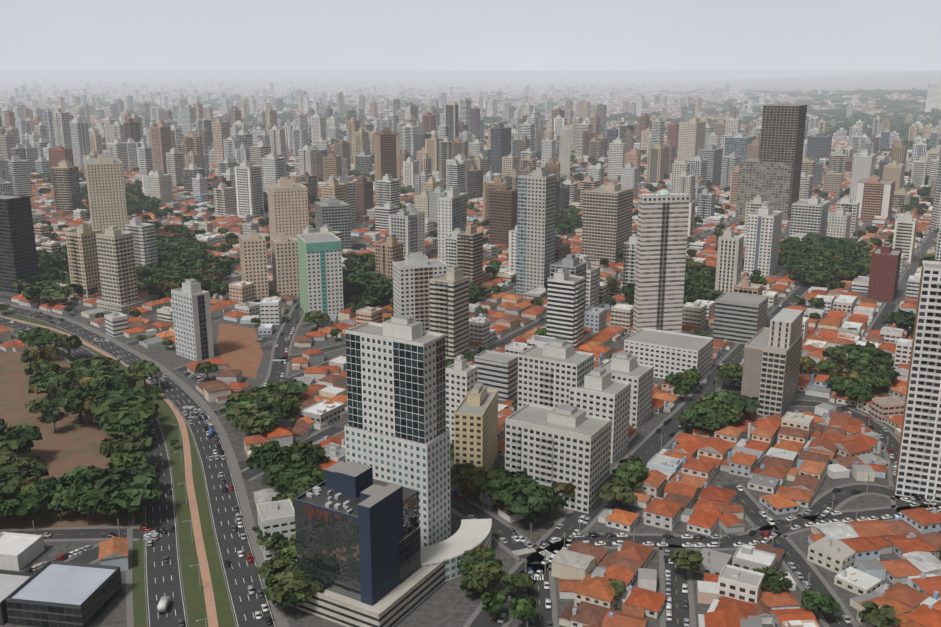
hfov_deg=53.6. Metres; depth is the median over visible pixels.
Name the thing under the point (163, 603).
trucks
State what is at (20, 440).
tree
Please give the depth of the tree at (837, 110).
3450.28 m
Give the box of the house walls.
[0,84,940,626]
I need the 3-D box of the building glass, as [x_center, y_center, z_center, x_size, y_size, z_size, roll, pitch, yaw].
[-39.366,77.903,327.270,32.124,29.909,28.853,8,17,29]
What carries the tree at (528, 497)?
on the ground at (448, 604)
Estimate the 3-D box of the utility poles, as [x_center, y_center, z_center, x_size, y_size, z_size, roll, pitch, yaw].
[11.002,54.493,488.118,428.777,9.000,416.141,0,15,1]
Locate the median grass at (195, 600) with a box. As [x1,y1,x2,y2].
[0,310,235,626]
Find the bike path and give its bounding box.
[0,316,218,626]
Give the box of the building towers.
[0,74,940,359]
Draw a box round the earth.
[217,323,262,378]
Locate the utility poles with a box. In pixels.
[32,310,936,626]
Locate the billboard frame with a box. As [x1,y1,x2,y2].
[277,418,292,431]
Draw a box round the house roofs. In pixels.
[0,84,940,626]
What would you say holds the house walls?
on the ground at (448, 604)
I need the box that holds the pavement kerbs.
[0,302,899,626]
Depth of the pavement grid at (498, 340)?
686.30 m
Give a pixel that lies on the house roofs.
(628, 560)
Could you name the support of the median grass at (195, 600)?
on the ground at (448, 604)
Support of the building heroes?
on the ground at (448, 604)
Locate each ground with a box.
[0,70,940,626]
[0,347,127,528]
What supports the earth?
on the ground at (448, 604)
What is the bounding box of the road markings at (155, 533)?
[1,308,551,626]
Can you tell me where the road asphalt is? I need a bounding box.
[0,303,940,626]
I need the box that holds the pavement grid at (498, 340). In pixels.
[0,172,937,563]
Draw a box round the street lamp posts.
[0,311,214,626]
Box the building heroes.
[0,81,940,626]
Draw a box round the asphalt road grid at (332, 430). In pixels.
[0,178,897,563]
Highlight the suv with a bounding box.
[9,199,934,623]
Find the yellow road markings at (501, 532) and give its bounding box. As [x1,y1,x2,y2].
[9,318,920,621]
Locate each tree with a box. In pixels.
[0,83,940,252]
[0,295,913,626]
[0,296,896,597]
[0,297,913,626]
[0,298,940,613]
[5,83,940,335]
[11,179,929,306]
[24,178,939,305]
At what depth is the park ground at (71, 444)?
470.87 m
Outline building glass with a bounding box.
[294,479,418,601]
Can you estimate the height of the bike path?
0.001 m
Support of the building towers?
on the ground at (448, 604)
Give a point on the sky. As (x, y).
(35, 34)
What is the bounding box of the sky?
[0,0,940,69]
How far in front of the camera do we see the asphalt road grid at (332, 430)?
650.94 m

